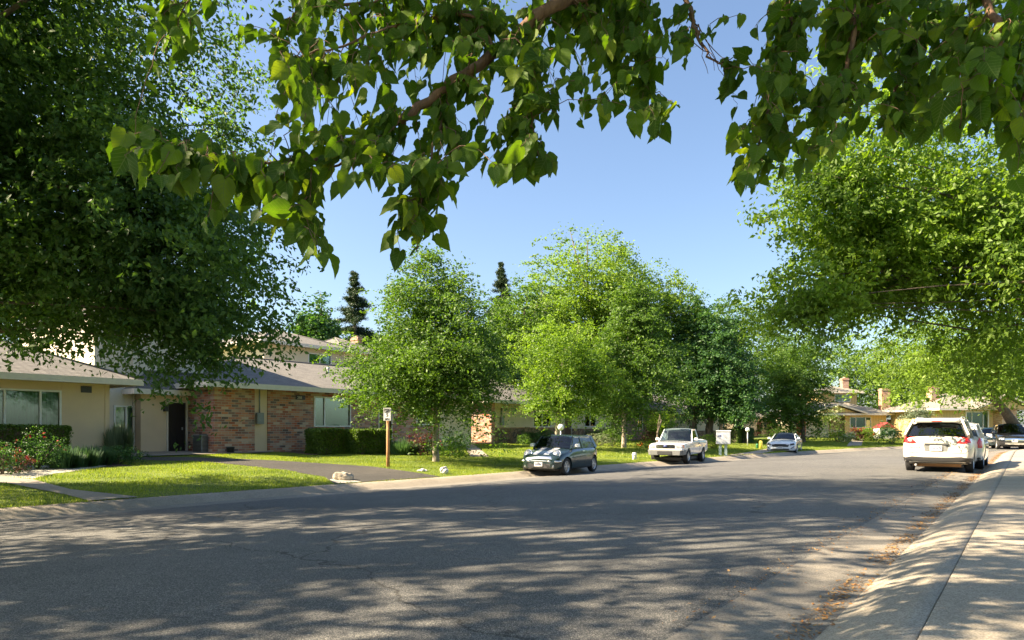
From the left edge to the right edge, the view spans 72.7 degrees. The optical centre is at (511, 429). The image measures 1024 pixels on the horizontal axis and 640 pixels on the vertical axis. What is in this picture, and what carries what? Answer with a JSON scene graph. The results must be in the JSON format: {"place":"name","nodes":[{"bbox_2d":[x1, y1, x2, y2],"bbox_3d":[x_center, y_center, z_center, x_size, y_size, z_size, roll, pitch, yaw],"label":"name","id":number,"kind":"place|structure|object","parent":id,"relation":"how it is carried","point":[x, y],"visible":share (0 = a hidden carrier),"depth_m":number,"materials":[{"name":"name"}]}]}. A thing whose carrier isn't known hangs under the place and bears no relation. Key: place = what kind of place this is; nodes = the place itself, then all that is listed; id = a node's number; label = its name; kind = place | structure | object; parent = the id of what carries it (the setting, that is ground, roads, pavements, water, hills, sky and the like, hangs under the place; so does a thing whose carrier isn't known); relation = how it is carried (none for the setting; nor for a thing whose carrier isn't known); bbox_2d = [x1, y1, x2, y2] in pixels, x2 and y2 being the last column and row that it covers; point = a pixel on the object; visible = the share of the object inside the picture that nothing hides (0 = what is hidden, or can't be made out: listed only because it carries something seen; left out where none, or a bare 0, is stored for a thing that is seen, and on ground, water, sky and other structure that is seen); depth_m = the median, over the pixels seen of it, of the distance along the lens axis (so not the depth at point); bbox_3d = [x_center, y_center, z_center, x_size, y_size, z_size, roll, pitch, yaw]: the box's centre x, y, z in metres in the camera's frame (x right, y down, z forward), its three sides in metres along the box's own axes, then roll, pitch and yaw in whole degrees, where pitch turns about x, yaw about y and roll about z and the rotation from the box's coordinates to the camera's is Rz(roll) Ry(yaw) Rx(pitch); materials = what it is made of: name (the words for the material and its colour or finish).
{"place":"outdoors","nodes":[
{"label":"outdoors","id":0,"kind":"place"},
{"bbox_2d":[0,476,137,499],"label":"front path","id":1,"kind":"structure","parent":0,"point":[81,494],"depth_m":15.55,"materials":[{"name":"concrete"}]},
{"bbox_2d":[119,457,438,483],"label":"driveway","id":2,"kind":"structure","parent":0,"point":[361,473],"depth_m":22.91,"materials":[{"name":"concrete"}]},
{"bbox_2d":[330,479,360,482],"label":"verge gravel","id":3,"kind":"structure","parent":2,"relation":"on","point":[341,481],"depth_m":19.34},
{"bbox_2d":[333,471,353,479],"bbox_3d":[-4.775,1.357,19.716,0.592,0.341,0.437,0,0,0],"label":"boulder","id":4,"kind":"object","parent":3,"relation":"on","point":[343,475],"visible":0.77,"depth_m":19.57,"materials":[{"name":"stone"}]},
{"bbox_2d":[0,436,903,507],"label":"lawn","id":5,"kind":"structure","parent":0,"point":[197,484],"depth_m":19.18,"materials":[{"name":"plant"}]},
{"bbox_2d":[0,465,106,478],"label":"gravel bed","id":6,"kind":"object","parent":5,"relation":"on","point":[33,473],"visible":0.6,"depth_m":19.10,"materials":[{"name":"beige gravel"}]},
{"bbox_2d":[0,441,30,474],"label":"rose bush","id":7,"kind":"object","parent":6,"relation":"on","point":[8,450],"visible":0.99,"depth_m":18.20,"materials":[{"name":"green plant"}]},
{"bbox_2d":[1,455,39,472],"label":"rose bush","id":8,"kind":"object","parent":6,"relation":"on","point":[27,463],"visible":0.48,"depth_m":18.93,"materials":[{"name":"green plant"}]},
{"bbox_2d":[47,441,86,468],"bbox_3d":[-13.026,0.718,20.292,1.101,0.805,1.093,0,0,0],"label":"lily clump","id":9,"kind":"object","parent":6,"relation":"on","point":[70,460],"visible":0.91,"depth_m":20.11,"materials":[{"name":"green plant"}]},
{"bbox_2d":[66,445,103,466],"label":"lily clump","id":10,"kind":"object","parent":6,"relation":"on","point":[93,458],"visible":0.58,"depth_m":20.90,"materials":[{"name":"green plant"}]},
{"bbox_2d":[0,341,143,449],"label":"house","id":11,"kind":"structure","parent":5,"relation":"on","point":[77,399],"depth_m":22.94,"materials":[{"name":"beige paint"}]},
{"bbox_2d":[0,388,61,427],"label":"window","id":12,"kind":"structure","parent":11,"relation":"in","point":[18,406],"depth_m":22.34,"materials":[{"name":"glass"}]},
{"bbox_2d":[19,463,130,466],"bbox_3d":[-17.448,1.053,16.852,3.500,0.158,14.336,0,0,36],"label":"planting bed","id":13,"kind":"object","parent":5,"relation":"on","point":[113,464],"visible":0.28,"depth_m":21.45,"materials":[{"name":"brown soil"}]},
{"bbox_2d":[2,425,69,468],"bbox_3d":[-13.579,0.530,19.852,1.948,1.300,1.488,0,0,0],"label":"rose bush","id":14,"kind":"object","parent":13,"relation":"on","point":[39,446],"visible":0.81,"depth_m":19.78,"materials":[{"name":"green plant"}]},
{"bbox_2d":[0,423,72,464],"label":"hedge","id":15,"kind":"object","parent":13,"relation":"on","point":[9,433],"visible":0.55,"depth_m":21.05,"materials":[{"name":"green plant"}]},
{"bbox_2d":[87,443,116,464],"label":"lily clump","id":16,"kind":"object","parent":13,"relation":"on","point":[108,458],"visible":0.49,"depth_m":21.53,"materials":[{"name":"green plant"}]},
{"bbox_2d":[103,418,134,457],"bbox_3d":[-13.660,0.259,24.196,1.021,1.457,1.026,0,0,0],"label":"lavender bush","id":17,"kind":"object","parent":13,"relation":"on","point":[117,436],"visible":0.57,"depth_m":23.99,"materials":[{"name":"green plant"}]},
{"bbox_2d":[99,444,151,463],"bbox_3d":[-12.504,0.799,22.290,1.769,0.702,1.508,0,0,-28],"label":"shrub","id":18,"kind":"object","parent":13,"relation":"on","point":[128,455],"visible":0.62,"depth_m":22.08,"materials":[{"name":"green plant"}]},
{"bbox_2d":[13,284,207,451],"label":"house","id":19,"kind":"structure","parent":5,"relation":"on","point":[155,427],"depth_m":27.68,"materials":[{"name":"beige paint"}]},
{"bbox_2d":[114,405,132,430],"bbox_3d":[-15.228,-0.228,27.422,0.175,1.426,0.937,0,0,36],"label":"window","id":20,"kind":"structure","parent":19,"relation":"in","point":[124,412],"depth_m":27.39,"materials":[{"name":"glass"}]},
{"bbox_2d":[166,401,187,450],"bbox_3d":[-13.758,-0.100,28.539,0.130,2.140,0.874,0,0,37],"label":"door","id":21,"kind":"structure","parent":19,"relation":"in","point":[175,416],"depth_m":28.53,"materials":[{"name":"black paint"}]},
{"bbox_2d":[131,451,271,455],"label":"entry slab","id":22,"kind":"structure","parent":5,"relation":"on","point":[169,453],"depth_m":27.09,"materials":[{"name":"concrete"}]},
{"bbox_2d":[193,434,207,451],"bbox_3d":[-12.436,0.710,28.249,0.760,1.080,0.840,0,0,36],"label":"air conditioner","id":23,"kind":"object","parent":22,"relation":"on","point":[201,445],"visible":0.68,"depth_m":27.90,"materials":[{"name":"grey metal"}]},
{"bbox_2d":[0,0,547,451],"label":"shade tree","id":24,"kind":"object","parent":5,"relation":"on","point":[119,241],"visible":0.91,"depth_m":13.28,"materials":[{"name":"green plant"}]},
{"bbox_2d":[282,451,326,454],"bbox_3d":[-7.975,0.989,31.167,3.100,0.098,5.143,0,0,36],"label":"planting bed","id":25,"kind":"object","parent":5,"relation":"on","point":[300,452],"visible":0.16,"depth_m":29.54,"materials":[{"name":"brown soil"}]},
{"bbox_2d":[304,427,347,453],"bbox_3d":[-7.846,0.469,29.548,1.286,1.163,1.655,0,0,36],"label":"hedge","id":26,"kind":"object","parent":25,"relation":"on","point":[319,440],"visible":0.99,"depth_m":29.08,"materials":[{"name":"green plant"}]},
{"bbox_2d":[343,428,392,454],"bbox_3d":[-6.347,0.496,30.400,1.280,1.170,2.278,0,0,37],"label":"hedge","id":27,"kind":"object","parent":25,"relation":"on","point":[364,441],"visible":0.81,"depth_m":29.71,"materials":[{"name":"green plant"}]},
{"bbox_2d":[283,287,349,340],"bbox_3d":[-18.587,-6.243,65.855,6.459,14.687,6.882,0,0,-36],"label":"tree","id":28,"kind":"object","parent":5,"relation":"on","point":[325,327],"visible":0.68,"depth_m":64.91,"materials":[{"name":"green plant"}]},
{"bbox_2d":[173,330,483,453],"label":"brick house","id":29,"kind":"structure","parent":5,"relation":"on","point":[281,409],"depth_m":30.86,"materials":[{"name":"brown brick"}]},
{"bbox_2d":[308,353,331,363],"bbox_3d":[-12.215,-4.396,44.103,0.175,0.804,1.794,0,0,36],"label":"window","id":30,"kind":"structure","parent":29,"relation":"in","point":[324,360],"depth_m":44.12,"materials":[{"name":"teal glass"}]},
{"bbox_2d":[314,396,350,426],"bbox_3d":[-8.397,-0.819,32.449,0.175,1.386,2.140,0,0,36],"label":"window","id":31,"kind":"structure","parent":29,"relation":"in","point":[325,414],"depth_m":32.43,"materials":[{"name":"glass"}]},
{"bbox_2d":[378,409,392,439],"bbox_3d":[-6.416,-0.005,35.099,0.130,2.170,0.956,0,0,37],"label":"door","id":32,"kind":"structure","parent":29,"relation":"in","point":[391,422],"depth_m":35.10,"materials":[{"name":"beige paint"}]},
{"bbox_2d":[334,270,382,344],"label":"conifer tree","id":33,"kind":"object","parent":5,"relation":"on","point":[354,317],"visible":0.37,"depth_m":74.59,"materials":[{"name":"green plant"}]},
{"bbox_2d":[383,408,390,466],"bbox_3d":[-4.310,0.428,24.161,0.270,2.357,0.158,0,0,8],"label":"speed sign","id":34,"kind":"object","parent":5,"relation":"on","point":[387,415],"visible":0.99,"depth_m":24.12,"materials":[{"name":"white paint"}]},
{"bbox_2d":[390,436,420,454],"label":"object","id":35,"kind":"object","parent":5,"relation":"on","point":[398,448],"visible":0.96,"depth_m":30.18,"materials":[{"name":"green plant"}]},
{"bbox_2d":[401,433,443,455],"bbox_3d":[-4.092,0.563,30.604,1.644,1.262,1.737,0,0,42],"label":"shrub","id":36,"kind":"object","parent":5,"relation":"on","point":[421,446],"visible":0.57,"depth_m":30.49,"materials":[{"name":"green plant"}]},
{"bbox_2d":[310,242,537,461],"label":"maple tree","id":37,"kind":"object","parent":5,"relation":"on","point":[441,356],"visible":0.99,"depth_m":26.23,"materials":[{"name":"green plant"}]},
{"bbox_2d":[439,431,477,455],"bbox_3d":[-2.541,0.632,31.416,1.945,1.177,1.812,0,0,-19],"label":"shrub","id":38,"kind":"object","parent":5,"relation":"on","point":[463,443],"visible":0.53,"depth_m":31.22,"materials":[{"name":"green plant"}]},
{"bbox_2d":[484,262,515,329],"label":"conifer tree","id":39,"kind":"object","parent":5,"relation":"on","point":[502,280],"visible":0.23,"depth_m":79.67,"materials":[{"name":"green plant"}]},
{"bbox_2d":[473,272,568,391],"bbox_3d":[0.129,-5.155,52.266,9.009,12.583,8.601,0,0,21],"label":"shade tree","id":40,"kind":"object","parent":5,"relation":"on","point":[505,324],"visible":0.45,"depth_m":50.78,"materials":[{"name":"green plant"}]},
{"bbox_2d":[518,432,531,444],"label":"shrub","id":41,"kind":"object","parent":5,"relation":"on","point":[522,437],"visible":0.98,"depth_m":43.45,"materials":[{"name":"green plant"}]},
{"bbox_2d":[471,379,611,443],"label":"house","id":42,"kind":"structure","parent":5,"relation":"on","point":[511,430],"depth_m":46.81,"materials":[{"name":"paint"}]},
{"bbox_2d":[533,407,550,426],"bbox_3d":[2.093,-0.879,49.314,0.175,1.424,2.244,0,0,36],"label":"window","id":43,"kind":"structure","parent":42,"relation":"in","point":[548,423],"depth_m":49.29,"materials":[{"name":"grey glass"}]},
{"bbox_2d":[564,413,571,434],"bbox_3d":[4.146,-0.165,52.063,0.130,2.130,1.099,0,0,36],"label":"door","id":44,"kind":"structure","parent":42,"relation":"in","point":[568,431],"depth_m":52.10,"materials":[{"name":"beige paint"}]},
{"bbox_2d":[584,409,595,426],"bbox_3d":[6.092,-0.928,54.721,0.175,1.410,1.739,0,0,36],"label":"window","id":45,"kind":"structure","parent":42,"relation":"in","point":[588,424],"depth_m":54.69,"materials":[{"name":"black glass"}]},
{"bbox_2d":[493,295,651,433],"bbox_3d":[3.219,-3.007,39.470,9.238,8.814,7.362,0,0,0],"label":"maple tree","id":46,"kind":"object","parent":5,"relation":"on","point":[566,364],"visible":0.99,"depth_m":38.65,"materials":[{"name":"green plant"}]},
{"bbox_2d":[588,433,618,446],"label":"shrub","id":47,"kind":"object","parent":5,"relation":"on","point":[598,439],"visible":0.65,"depth_m":43.95,"materials":[{"name":"green plant"}]},
{"bbox_2d":[596,425,621,445],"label":"shrub","id":48,"kind":"object","parent":5,"relation":"on","point":[614,437],"visible":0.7,"depth_m":44.52,"materials":[{"name":"green plant"}]},
{"bbox_2d":[502,221,717,404],"bbox_3d":[8.567,-8.750,61.004,20.384,19.765,14.775,0,0,-14],"label":"shade tree","id":49,"kind":"object","parent":5,"relation":"on","point":[589,300],"visible":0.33,"depth_m":57.84,"materials":[{"name":"green plant"}]},
{"bbox_2d":[571,268,701,447],"bbox_3d":[7.473,-4.333,43.428,8.204,11.550,10.185,0,0,0],"label":"maple tree","id":50,"kind":"object","parent":5,"relation":"on","point":[630,316],"visible":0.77,"depth_m":42.21,"materials":[{"name":"green plant"}]},
{"bbox_2d":[610,393,677,439],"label":"brick house","id":51,"kind":"structure","parent":5,"relation":"on","point":[638,437],"depth_m":60.02,"materials":[{"name":"brown brick"}]},
{"bbox_2d":[636,429,660,442],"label":"shrub","id":52,"kind":"object","parent":5,"relation":"on","point":[648,433],"visible":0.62,"depth_m":51.21,"materials":[{"name":"green plant"}]},
{"bbox_2d":[640,406,677,441],"bbox_3d":[10.923,-0.210,51.797,4.728,3.171,2.983,0,0,-45],"label":"tree","id":53,"kind":"object","parent":5,"relation":"on","point":[661,425],"visible":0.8,"depth_m":51.53,"materials":[{"name":"green plant"}]},
{"bbox_2d":[443,438,904,457],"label":"grass","id":54,"kind":"structure","parent":5,"relation":"on","point":[736,448],"depth_m":44.96,"materials":[{"name":"green plant"}]},
{"bbox_2d":[649,395,769,437],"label":"house","id":55,"kind":"structure","parent":5,"relation":"on","point":[701,430],"depth_m":72.03,"materials":[{"name":"beige paint"}]},
{"bbox_2d":[657,291,773,440],"bbox_3d":[16.575,-5.099,57.703,9.777,12.756,10.576,0,0,21],"label":"shade tree","id":56,"kind":"object","parent":5,"relation":"on","point":[726,390],"visible":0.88,"depth_m":55.92,"materials":[{"name":"green plant"}]},
{"bbox_2d":[700,431,733,448],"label":"shrub","id":57,"kind":"object","parent":5,"relation":"on","point":[715,445],"visible":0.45,"depth_m":46.14,"materials":[{"name":"green plant"}]},
{"bbox_2d":[716,430,730,455],"bbox_3d":[11.718,0.896,38.619,0.800,1.714,0.500,0,0,14],"label":"cluster mailbox","id":58,"kind":"object","parent":5,"relation":"on","point":[722,436],"visible":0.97,"depth_m":38.44,"materials":[{"name":"white metal"}]},
{"bbox_2d":[723,428,741,442],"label":"hedge","id":59,"kind":"object","parent":5,"relation":"on","point":[736,436],"visible":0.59,"depth_m":55.91,"materials":[{"name":"green plant"}]},
{"bbox_2d":[732,427,754,442],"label":"hedge","id":60,"kind":"object","parent":5,"relation":"on","point":[750,436],"visible":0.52,"depth_m":56.48,"materials":[{"name":"green plant"}]},
{"bbox_2d":[709,293,809,427],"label":"shade tree","id":61,"kind":"object","parent":5,"relation":"on","point":[758,350],"visible":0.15,"depth_m":76.14,"materials":[{"name":"green plant"}]},
{"bbox_2d":[758,425,794,437],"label":"shrub","id":62,"kind":"object","parent":5,"relation":"on","point":[780,430],"visible":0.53,"depth_m":69.88,"materials":[{"name":"green plant"}]},
{"bbox_2d":[746,322,847,441],"bbox_3d":[25.365,-4.560,62.928,9.462,12.037,8.462,0,0,0],"label":"maple tree","id":63,"kind":"object","parent":5,"relation":"on","point":[796,377],"visible":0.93,"depth_m":61.77,"materials":[{"name":"green plant"}]},
{"bbox_2d":[752,330,857,411],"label":"tree","id":64,"kind":"object","parent":5,"relation":"on","point":[813,360],"visible":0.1,"depth_m":93.25,"materials":[{"name":"green plant"}]},
{"bbox_2d":[812,406,851,439],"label":"shrub","id":65,"kind":"object","parent":5,"relation":"on","point":[832,424],"visible":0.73,"depth_m":69.87,"materials":[{"name":"green plant"}]},
{"bbox_2d":[770,377,895,436],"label":"two storey house","id":66,"kind":"structure","parent":5,"relation":"on","point":[858,416],"depth_m":79.67,"materials":[{"name":"beige paint"}]},
{"bbox_2d":[835,394,849,401],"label":"window","id":67,"kind":"structure","parent":66,"relation":"in","point":[840,395],"depth_m":82.72,"materials":[{"name":"glass"}]},
{"bbox_2d":[850,417,870,427],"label":"window","id":68,"kind":"structure","parent":66,"relation":"in","point":[859,422],"depth_m":79.09,"materials":[{"name":"teal glass"}]},
{"bbox_2d":[823,429,855,441],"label":"shrub","id":69,"kind":"object","parent":5,"relation":"on","point":[835,433],"visible":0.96,"depth_m":65.89,"materials":[{"name":"green plant"}]},
{"bbox_2d":[794,325,901,416],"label":"tree","id":70,"kind":"object","parent":5,"relation":"on","point":[850,372],"visible":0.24,"depth_m":101.68,"materials":[{"name":"green plant"}]},
{"bbox_2d":[849,427,866,440],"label":"shrub","id":71,"kind":"object","parent":5,"relation":"on","point":[860,432],"visible":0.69,"depth_m":68.81,"materials":[{"name":"green plant"}]},
{"bbox_2d":[851,426,873,440],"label":"shrub","id":72,"kind":"object","parent":5,"relation":"on","point":[863,439],"visible":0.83,"depth_m":68.78,"materials":[{"name":"green plant"}]},
{"bbox_2d":[862,428,886,440],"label":"shrub","id":73,"kind":"object","parent":5,"relation":"on","point":[870,438],"visible":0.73,"depth_m":68.64,"materials":[{"name":"green plant"}]},
{"bbox_2d":[849,328,916,421],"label":"tree","id":74,"kind":"object","parent":5,"relation":"on","point":[870,396],"visible":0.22,"depth_m":98.87,"materials":[{"name":"green plant"}]},
{"bbox_2d":[870,420,895,440],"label":"shrub","id":75,"kind":"object","parent":5,"relation":"on","point":[883,428],"visible":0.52,"depth_m":68.74,"materials":[{"name":"green plant"}]},
{"bbox_2d":[873,422,894,438],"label":"playhouse","id":76,"kind":"object","parent":5,"relation":"on","point":[879,425],"visible":0.21,"depth_m":73.40,"materials":[{"name":"white paint"}]},
{"bbox_2d":[873,427,903,443],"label":"shrub","id":77,"kind":"object","parent":5,"relation":"on","point":[896,431],"visible":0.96,"depth_m":63.78,"materials":[{"name":"green plant"}]},
{"bbox_2d":[853,345,926,405],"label":"tree","id":78,"kind":"object","parent":5,"relation":"on","point":[892,378],"visible":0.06,"depth_m":98.80,"materials":[{"name":"green plant"}]},
{"bbox_2d":[898,400,943,424],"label":"olive tree","id":79,"kind":"object","parent":5,"relation":"on","point":[921,411],"visible":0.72,"depth_m":65.74,"materials":[{"name":"green plant"}]},
{"bbox_2d":[850,325,992,409],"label":"hackberry tree","id":80,"kind":"object","parent":5,"relation":"on","point":[885,381],"visible":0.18,"depth_m":80.06,"materials":[{"name":"green plant"}]},
{"bbox_2d":[882,387,1023,437],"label":"house","id":81,"kind":"structure","parent":5,"relation":"on","point":[984,421],"depth_m":70.25,"materials":[{"name":"yellow paint"}]},
{"bbox_2d":[965,411,988,427],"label":"window","id":82,"kind":"structure","parent":81,"relation":"in","point":[981,419],"depth_m":70.24,"materials":[{"name":"teal glass"}]},
{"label":"planting bed","id":83,"kind":"structure","parent":5,"relation":"on","visible":0},
{"bbox_2d":[514,427,542,443],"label":"shrub","id":84,"kind":"object","parent":83,"relation":"on","point":[533,438],"visible":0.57,"depth_m":45.29,"materials":[{"name":"green plant"}]},
{"bbox_2d":[467,444,486,455],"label":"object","id":85,"kind":"structure","parent":0,"point":[478,449],"depth_m":34.34,"materials":[{"name":"stone"}]},
{"bbox_2d":[0,446,995,518],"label":"kerb","id":86,"kind":"structure","parent":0,"point":[38,510],"depth_m":17.48,"materials":[{"name":"concrete"}]},
{"bbox_2d":[0,447,1020,639],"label":"street","id":87,"kind":"structure","parent":0,"point":[650,553],"depth_m":7.18,"materials":[{"name":"grey asphalt"}]},
{"bbox_2d":[0,448,902,522],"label":"gutter","id":88,"kind":"object","parent":87,"relation":"on","point":[148,508],"visible":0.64,"depth_m":16.99,"materials":[{"name":"concrete"}]},
{"bbox_2d":[521,434,596,474],"bbox_3d":[1.802,0.883,25.731,1.968,1.435,3.699,0,0,29],"label":"hatchback car","id":89,"kind":"object","parent":87,"relation":"on","point":[563,454],"visible":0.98,"depth_m":24.88,"materials":[{"name":"green paint"}]},
{"bbox_2d":[629,468,963,639],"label":"road edge litter","id":90,"kind":"object","parent":87,"relation":"on","point":[819,545],"visible":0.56,"depth_m":7.38,"materials":[{"name":"brown plant"}]},
{"bbox_2d":[666,450,1012,639],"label":"gutter","id":91,"kind":"object","parent":87,"relation":"on","point":[762,614],"visible":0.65,"depth_m":5.83,"materials":[{"name":"concrete"}]},
{"bbox_2d":[771,452,1005,639],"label":"leaf litter","id":92,"kind":"object","parent":91,"relation":"on","point":[887,555],"visible":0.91,"depth_m":6.73,"materials":[{"name":"brown plant"}]},
{"bbox_2d":[815,450,1016,639],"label":"kerb","id":93,"kind":"structure","parent":87,"relation":"on","point":[902,595],"depth_m":5.48,"materials":[{"name":"concrete"}]},
{"bbox_2d":[903,417,983,472],"bbox_3d":[13.767,0.440,22.203,2.078,1.680,4.635,0,0,36],"label":"crossover car","id":94,"kind":"object","parent":87,"relation":"on","point":[939,442],"visible":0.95,"depth_m":20.46,"materials":[{"name":"white paint"}]},
{"bbox_2d":[966,422,991,468],"bbox_3d":[15.428,0.494,24.178,2.018,1.573,4.634,0,0,37],"label":"hatchback car","id":95,"kind":"object","parent":87,"relation":"on","point":[983,450],"visible":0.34,"depth_m":22.41,"materials":[{"name":"white paint"}]},
{"bbox_2d":[981,427,1010,447],"bbox_3d":[33.835,0.570,48.977,2.018,1.491,4.815,0,0,31],"label":"sedan car","id":96,"kind":"object","parent":87,"relation":"on","point":[987,430],"visible":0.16,"depth_m":48.50,"materials":[{"name":"grey paint"}]},
{"bbox_2d":[991,423,1023,448],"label":"dark car","id":97,"kind":"object","parent":87,"relation":"on","point":[1008,435],"visible":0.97,"depth_m":44.98,"materials":[{"name":"black paint"}]},
{"bbox_2d":[2,0,1023,425],"label":"sky","id":98,"kind":"structure","parent":0,"point":[675,201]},
{"bbox_2d":[648,428,707,463],"bbox_3d":[8.175,0.753,34.127,2.078,1.694,4.807,0,0,29],"label":"pickup truck","id":99,"kind":"object","parent":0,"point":[684,444],"visible":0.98,"depth_m":33.26,"materials":[{"name":"white paint"}]},
{"bbox_2d":[728,449,768,455],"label":"driveway","id":100,"kind":"structure","parent":0,"point":[759,451],"depth_m":43.03,"materials":[{"name":"concrete"}]},
{"bbox_2d":[767,432,801,452],"bbox_3d":[18.644,0.891,47.576,2.058,1.418,4.814,0,0,28],"label":"sports coupe","id":101,"kind":"object","parent":100,"relation":"on","point":[784,441],"visible":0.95,"depth_m":45.96,"materials":[{"name":"white paint"}]},
{"bbox_2d":[918,449,1023,639],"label":"pavement","id":102,"kind":"structure","parent":0,"point":[981,597],"depth_m":5.17,"materials":[{"name":"concrete"}]},
{"label":"near lawn","id":103,"kind":"structure","parent":0,"visible":0},
{"bbox_2d":[106,0,1023,277],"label":"mulberry tree","id":104,"kind":"object","parent":103,"relation":"on","point":[978,52],"visible":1,"depth_m":4.25,"materials":[{"name":"green plant"}]},
{"bbox_2d":[711,0,1023,423],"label":"hackberry tree","id":105,"kind":"object","parent":103,"relation":"on","point":[875,236],"visible":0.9,"depth_m":14.49,"materials":[{"name":"green plant"}]},
{"bbox_2d":[844,312,1023,448],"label":"hackberry tree","id":106,"kind":"object","parent":103,"relation":"on","point":[1007,414],"visible":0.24,"depth_m":46.33,"materials":[{"name":"green plant"}]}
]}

